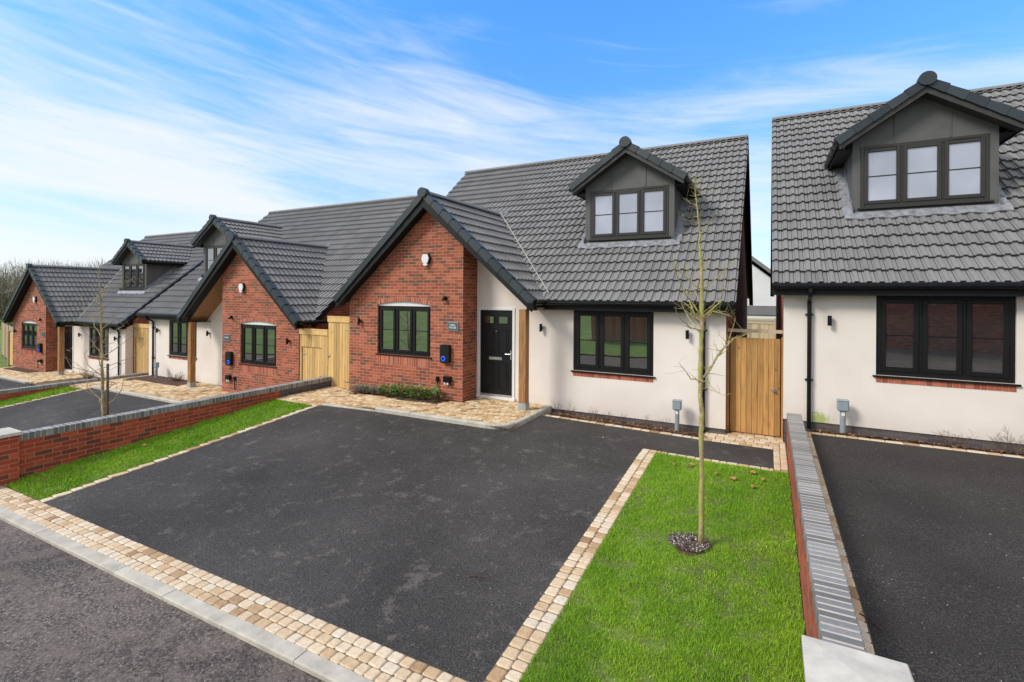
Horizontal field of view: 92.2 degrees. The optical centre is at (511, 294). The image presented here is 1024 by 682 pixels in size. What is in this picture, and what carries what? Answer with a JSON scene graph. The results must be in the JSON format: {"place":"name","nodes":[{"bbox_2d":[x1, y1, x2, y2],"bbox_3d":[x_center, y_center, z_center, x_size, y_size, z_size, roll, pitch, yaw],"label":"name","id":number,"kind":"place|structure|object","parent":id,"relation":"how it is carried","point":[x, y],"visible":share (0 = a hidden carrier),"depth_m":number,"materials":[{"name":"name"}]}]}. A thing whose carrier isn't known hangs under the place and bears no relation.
{"place":"outdoors","nodes":[
{"label":"outdoors","id":0,"kind":"place"},
{"bbox_2d":[0,379,173,430],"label":"driveway","id":1,"kind":"structure","parent":0,"point":[69,407],"depth_m":14.15,"materials":[{"name":"grey asphalt"}]},
{"bbox_2d":[2,231,203,376],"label":"house","id":2,"kind":"structure","parent":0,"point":[42,310],"depth_m":22.52,"materials":[{"name":"grey concrete"}]},
{"bbox_2d":[20,323,36,350],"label":"window","id":3,"kind":"structure","parent":2,"relation":"in","point":[29,329],"depth_m":23.20,"materials":[{"name":"clear glass"}]},
{"bbox_2d":[64,326,72,369],"bbox_3d":[-20.358,2.448,22.660,0.860,2.010,0.067,0,0,28],"label":"door","id":4,"kind":"structure","parent":2,"relation":"in","point":[68,330],"depth_m":22.66,"materials":[{"name":"black glass"}]},
{"bbox_2d":[87,327,108,358],"bbox_3d":[-17.889,2.073,21.388,1.800,1.354,0.145,0,0,28],"label":"window","id":5,"kind":"structure","parent":2,"relation":"in","point":[94,335],"depth_m":21.46,"materials":[{"name":"clear glass"}]},
{"bbox_2d":[121,263,144,289],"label":"dormer window","id":6,"kind":"structure","parent":2,"relation":"in","point":[130,271],"depth_m":22.53,"materials":[{"name":"clear glass"}]},
{"bbox_2d":[0,367,230,400],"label":"entrance paving","id":7,"kind":"structure","parent":0,"point":[200,390],"depth_m":16.46,"materials":[{"name":"beige stone"}]},
{"bbox_2d":[125,375,199,385],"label":"planting soil","id":8,"kind":"structure","parent":7,"relation":"on","point":[160,380],"depth_m":17.42,"materials":[{"name":"brown soil"}]},
{"bbox_2d":[154,362,158,377],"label":"utility pillar","id":9,"kind":"structure","parent":8,"relation":"on","point":[156,365],"depth_m":17.91,"materials":[{"name":"grey plastic"}]},
{"bbox_2d":[168,369,185,381],"bbox_3d":[-11.799,2.869,17.276,0.709,0.492,0.521,0,0,28],"label":"bare shrub","id":10,"kind":"object","parent":8,"relation":"on","point":[177,379],"visible":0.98,"depth_m":17.27,"materials":[{"name":"plant"}]},
{"bbox_2d":[0,519,324,681],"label":"road","id":11,"kind":"structure","parent":0,"point":[39,642],"depth_m":4.26,"materials":[{"name":"grey asphalt"}]},
{"bbox_2d":[0,506,373,681],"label":"road kerb","id":12,"kind":"structure","parent":11,"relation":"on","point":[307,661],"depth_m":4.55,"materials":[{"name":"concrete"}]},
{"bbox_2d":[136,195,417,392],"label":"house","id":13,"kind":"structure","parent":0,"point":[240,306],"depth_m":16.23,"materials":[{"name":"grey concrete"}]},
{"bbox_2d":[167,320,196,358],"bbox_3d":[-11.806,1.584,17.718,1.800,1.354,0.145,0,0,28],"label":"window","id":14,"kind":"structure","parent":13,"relation":"in","point":[178,332],"depth_m":17.81,"materials":[{"name":"clear glass"}]},
{"bbox_2d":[203,245,224,275],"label":"dormer window","id":15,"kind":"structure","parent":13,"relation":"in","point":[212,251],"depth_m":19.10,"materials":[{"name":"clear glass"}]},
{"bbox_2d":[239,324,276,367],"bbox_3d":[-7.615,1.538,14.848,1.745,1.237,0.145,0,0,28],"label":"window","id":16,"kind":"structure","parent":13,"relation":"in","point":[258,341],"depth_m":14.86,"materials":[{"name":"clear glass"}]},
{"bbox_2d":[299,328,328,380],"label":"side gate","id":17,"kind":"structure","parent":13,"relation":"attached to","point":[315,362],"depth_m":13.76,"materials":[{"name":"wood"}]},
{"bbox_2d":[303,347,321,379],"bbox_3d":[-5.587,2.297,13.809,0.782,1.618,0.020,0,0,28],"label":"door","id":18,"kind":"structure","parent":17,"relation":"in","point":[312,358],"depth_m":13.81,"materials":[{"name":"beige wood"}]},
{"bbox_2d":[0,295,786,463],"bbox_3d":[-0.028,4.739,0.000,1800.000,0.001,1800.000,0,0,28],"label":"ground","id":19,"kind":"structure","parent":0,"point":[11,323],"depth_m":58.82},
{"bbox_2d":[0,258,104,325],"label":"woodland","id":20,"kind":"object","parent":19,"relation":"on","point":[5,286],"visible":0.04,"depth_m":69.94,"materials":[{"name":"plant"}]},
{"bbox_2d":[0,348,805,681],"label":"lawn","id":21,"kind":"structure","parent":0,"point":[682,620],"depth_m":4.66,"materials":[{"name":"green plant"}]},
{"bbox_2d":[7,331,12,366],"bbox_3d":[-24.835,2.730,24.420,0.520,1.820,0.100,0,0,28],"label":"gate post","id":22,"kind":"object","parent":21,"relation":"on","point":[9,348],"visible":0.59,"depth_m":24.43,"materials":[{"name":"beige wood"}]},
{"bbox_2d":[52,273,142,415],"bbox_3d":[-8.040,1.290,9.719,1.393,3.850,1.188,0,0,28],"label":"young tree","id":23,"kind":"object","parent":21,"relation":"on","point":[102,378],"visible":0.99,"depth_m":9.71,"materials":[{"name":"brown plant"}]},
{"bbox_2d":[668,534,713,556],"bbox_3d":[1.925,2.737,5.428,0.430,0.030,0.444,0,0,-27],"label":"tree pit","id":24,"kind":"object","parent":21,"relation":"on","point":[686,552],"visible":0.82,"depth_m":5.33,"materials":[{"name":"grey soil"}]},
{"bbox_2d":[668,531,710,551],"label":"gravel mulch","id":25,"kind":"object","parent":24,"relation":"on","point":[688,537],"visible":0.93,"depth_m":5.39,"materials":[{"name":"grey gravel"}]},
{"bbox_2d":[666,172,775,545],"bbox_3d":[2.241,0.711,5.306,1.067,4.080,0.802,0,0,28],"label":"young tree","id":26,"kind":"object","parent":25,"relation":"on","point":[701,376],"visible":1,"depth_m":5.36,"materials":[{"name":"brown plant"}]},
{"bbox_2d":[45,406,773,681],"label":"driveway","id":27,"kind":"structure","parent":0,"point":[206,515],"depth_m":6.36,"materials":[{"name":"black asphalt"}]},
{"bbox_2d":[468,572,490,579],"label":"fallen twig","id":28,"kind":"object","parent":27,"relation":"on","point":[478,575],"visible":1,"depth_m":4.91,"materials":[{"name":"wood"}]},
{"bbox_2d":[277,386,545,422],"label":"entrance paving","id":29,"kind":"structure","parent":0,"point":[489,410],"depth_m":10.98,"materials":[{"name":"beige stone"}]},
{"bbox_2d":[0,417,1006,681],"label":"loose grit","id":30,"kind":"object","parent":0,"point":[396,543],"visible":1,"depth_m":5.31,"materials":[{"name":"grey gravel"}]},
{"bbox_2d":[0,369,1023,681],"bbox_3d":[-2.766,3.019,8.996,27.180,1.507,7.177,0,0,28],"label":"sett edging","id":31,"kind":"object","parent":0,"point":[588,553],"visible":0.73,"depth_m":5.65,"materials":[{"name":"stone"}]},
{"bbox_2d":[4,367,42,372],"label":"planting soil","id":32,"kind":"structure","parent":31,"relation":"on","point":[22,369],"depth_m":22.92,"materials":[{"name":"brown soil"}]},
{"bbox_2d":[0,372,148,406],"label":"garden wall","id":33,"kind":"structure","parent":31,"relation":"on","point":[6,394],"depth_m":16.26,"materials":[{"name":"red brick"}]},
{"bbox_2d":[0,376,184,402],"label":"entrance kerb","id":34,"kind":"structure","parent":31,"relation":"on","point":[163,399],"depth_m":15.42,"materials":[{"name":"concrete"}]},
{"bbox_2d":[0,376,330,500],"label":"garden wall","id":35,"kind":"structure","parent":31,"relation":"on","point":[24,453],"depth_m":8.87,"materials":[{"name":"red brick"}]},
{"bbox_2d":[327,316,349,387],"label":"side gate","id":36,"kind":"structure","parent":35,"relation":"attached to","point":[338,352],"depth_m":13.26,"materials":[{"name":"wood"}]},
{"bbox_2d":[0,486,465,681],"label":"sett strip","id":37,"kind":"object","parent":31,"relation":"on","point":[379,661],"visible":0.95,"depth_m":4.64,"materials":[{"name":"stone"}]},
{"bbox_2d":[350,389,446,403],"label":"planting soil","id":38,"kind":"structure","parent":31,"relation":"on","point":[419,399],"depth_m":11.52,"materials":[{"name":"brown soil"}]},
{"bbox_2d":[349,383,365,390],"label":"shrub","id":39,"kind":"object","parent":38,"relation":"on","point":[356,387],"visible":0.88,"depth_m":12.49,"materials":[{"name":"purple plant"}]},
{"bbox_2d":[358,384,373,391],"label":"shrub","id":40,"kind":"object","parent":38,"relation":"on","point":[367,388],"visible":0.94,"depth_m":12.34,"materials":[{"name":"purple plant"}]},
{"bbox_2d":[368,385,380,393],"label":"shrub","id":41,"kind":"object","parent":38,"relation":"on","point":[374,389],"visible":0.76,"depth_m":12.20,"materials":[{"name":"purple plant"}]},
{"bbox_2d":[378,383,397,394],"bbox_3d":[-2.989,2.308,11.979,0.588,0.331,0.492,0,0,28],"label":"shrub","id":42,"kind":"object","parent":38,"relation":"on","point":[384,388],"visible":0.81,"depth_m":11.92,"materials":[{"name":"green plant"}]},
{"bbox_2d":[389,383,411,397],"bbox_3d":[-2.620,2.288,11.773,0.691,0.376,0.540,0,0,28],"label":"shrub","id":43,"kind":"object","parent":38,"relation":"on","point":[396,387],"visible":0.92,"depth_m":11.74,"materials":[{"name":"green plant"}]},
{"bbox_2d":[405,384,427,397],"bbox_3d":[-2.247,2.296,11.571,0.656,0.365,0.559,0,0,28],"label":"shrub","id":44,"kind":"object","parent":38,"relation":"on","point":[409,392],"visible":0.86,"depth_m":11.54,"materials":[{"name":"green plant"}]},
{"bbox_2d":[417,386,443,400],"bbox_3d":[-1.873,2.286,11.389,0.650,0.389,0.554,0,0,28],"label":"shrub","id":45,"kind":"object","parent":38,"relation":"on","point":[434,392],"visible":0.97,"depth_m":11.36,"materials":[{"name":"green plant"}]},
{"bbox_2d":[321,403,550,430],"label":"entrance kerb","id":46,"kind":"structure","parent":31,"relation":"on","point":[546,409],"depth_m":9.95,"materials":[{"name":"concrete"}]},
{"bbox_2d":[549,412,704,436],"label":"bark mulch","id":47,"kind":"object","parent":31,"relation":"on","point":[624,422],"visible":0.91,"depth_m":9.89,"materials":[{"name":"brown wood"}]},
{"bbox_2d":[672,399,681,430],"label":"utility pillar","id":48,"kind":"structure","parent":47,"relation":"on","point":[676,405],"depth_m":9.44,"materials":[{"name":"grey plastic"}]},
{"bbox_2d":[787,413,913,681],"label":"garden wall","id":49,"kind":"structure","parent":31,"relation":"on","point":[833,647],"depth_m":3.40,"materials":[{"name":"grey brick"}]},
{"bbox_2d":[811,429,1023,455],"bbox_3d":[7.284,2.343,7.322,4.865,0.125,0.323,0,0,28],"label":"bark mulch","id":50,"kind":"object","parent":31,"relation":"on","point":[919,441],"visible":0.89,"depth_m":7.72,"materials":[{"name":"brown wood"}]},
{"bbox_2d":[836,399,849,432],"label":"utility pillar","id":51,"kind":"structure","parent":50,"relation":"on","point":[843,406],"depth_m":8.17,"materials":[{"name":"grey plastic"}]},
{"bbox_2d":[931,429,973,448],"bbox_3d":[6.811,2.209,7.586,0.532,0.308,0.374,0,0,28],"label":"bare shrub","id":52,"kind":"object","parent":50,"relation":"on","point":[950,442],"visible":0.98,"depth_m":7.56,"materials":[{"name":"plant"}]},
{"bbox_2d":[986,426,1023,454],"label":"bare shrub","id":53,"kind":"object","parent":50,"relation":"on","point":[1008,444],"visible":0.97,"depth_m":7.24,"materials":[{"name":"plant"}]},
{"bbox_2d":[0,0,1023,290],"label":"sky","id":54,"kind":"structure","parent":0,"point":[120,120],"materials":[{"name":"blue"}]},
{"bbox_2d":[729,367,780,434],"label":"ground","id":55,"kind":"structure","parent":0,"point":[768,424],"depth_m":10.04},
{"bbox_2d":[1,322,12,358],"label":"fence","id":56,"kind":"object","parent":55,"relation":"on","point":[5,328],"visible":0.67,"depth_m":27.08,"materials":[{"name":"beige wood"}]},
{"bbox_2d":[133,323,148,372],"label":"side gate","id":57,"kind":"structure","parent":55,"relation":"on","point":[141,334],"depth_m":20.33,"materials":[{"name":"beige wood"}]},
{"bbox_2d":[136,338,143,372],"bbox_3d":[-15.393,2.653,20.423,0.682,1.688,0.020,0,0,28],"label":"door","id":58,"kind":"structure","parent":57,"relation":"in","point":[140,354],"depth_m":20.42,"materials":[{"name":"beige wood"}]},
{"bbox_2d":[332,134,752,436],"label":"house","id":59,"kind":"structure","parent":55,"relation":"on","point":[461,284],"depth_m":11.44,"materials":[{"name":"grey tile"}]},
{"bbox_2d":[375,306,431,358],"bbox_3d":[-2.650,0.907,12.131,1.745,1.237,0.145,0,0,28],"label":"window","id":60,"kind":"structure","parent":59,"relation":"in","point":[403,330],"depth_m":12.13,"materials":[{"name":"black glass"}]},
{"bbox_2d":[480,310,511,397],"bbox_3d":[-0.374,1.382,11.598,0.860,2.010,0.104,0,0,28],"label":"door","id":61,"kind":"structure","parent":59,"relation":"in","point":[496,325],"depth_m":11.60,"materials":[{"name":"black wood"}]},
{"bbox_2d":[571,310,655,378],"bbox_3d":[2.104,1.007,10.343,1.800,1.354,0.145,0,0,28],"label":"window","id":62,"kind":"structure","parent":59,"relation":"in","point":[610,342],"depth_m":10.33,"materials":[{"name":"black glass"}]},
{"bbox_2d":[587,185,670,240],"bbox_3d":[2.700,-1.874,11.488,1.930,1.192,0.145,0,0,28],"label":"dormer window","id":63,"kind":"structure","parent":59,"relation":"in","point":[640,212],"depth_m":11.47,"materials":[{"name":"black glass"}]},
{"bbox_2d":[726,328,782,437],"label":"side gate","id":64,"kind":"structure","parent":59,"relation":"attached to","point":[754,409],"depth_m":9.26,"materials":[{"name":"wood"}]},
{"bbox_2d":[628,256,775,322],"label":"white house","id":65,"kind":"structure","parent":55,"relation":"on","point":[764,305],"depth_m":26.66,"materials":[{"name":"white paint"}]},
{"bbox_2d":[747,318,775,338],"bbox_3d":[11.147,1.936,22.387,6.335,1.740,0.100,0,0,28],"label":"fence","id":66,"kind":"object","parent":55,"relation":"on","point":[766,324],"visible":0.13,"depth_m":22.29,"materials":[{"name":"beige wood"}]},
{"bbox_2d":[770,71,1023,455],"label":"house","id":67,"kind":"structure","parent":55,"relation":"on","point":[897,261],"depth_m":8.45,"materials":[{"name":"grey concrete"}]},
{"bbox_2d":[857,133,994,209],"bbox_3d":[7.413,-2.189,8.915,1.930,1.192,0.145,0,0,28],"label":"dormer window","id":68,"kind":"structure","parent":67,"relation":"in","point":[951,170],"depth_m":8.89,"materials":[{"name":"black glass"}]},
{"bbox_2d":[872,296,1021,386],"bbox_3d":[6.790,0.692,7.784,1.800,1.354,0.145,0,0,28],"label":"window","id":69,"kind":"structure","parent":67,"relation":"in","point":[971,339],"depth_m":7.76,"materials":[{"name":"black glass"}]},
{"bbox_2d":[811,434,1023,681],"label":"driveway","id":70,"kind":"structure","parent":0,"point":[892,533],"depth_m":4.54,"materials":[{"name":"black asphalt"}]},
{"bbox_2d":[859,613,882,629],"bbox_3d":[2.581,2.346,3.545,0.013,0.020,0.179,0,0,-12],"label":"fallen twig","id":71,"kind":"object","parent":70,"relation":"on","point":[870,620],"visible":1,"depth_m":3.55,"materials":[{"name":"brown wood"}]},
{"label":"planting soil","id":72,"kind":"structure","parent":0,"visible":0},
{"bbox_2d":[78,367,94,378],"bbox_3d":[-17.852,3.352,20.744,0.909,0.552,0.652,0,0,28],"label":"bare shrub","id":73,"kind":"object","parent":72,"relation":"on","point":[87,376],"visible":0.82,"depth_m":20.73,"materials":[{"name":"brown plant"}]}
]}

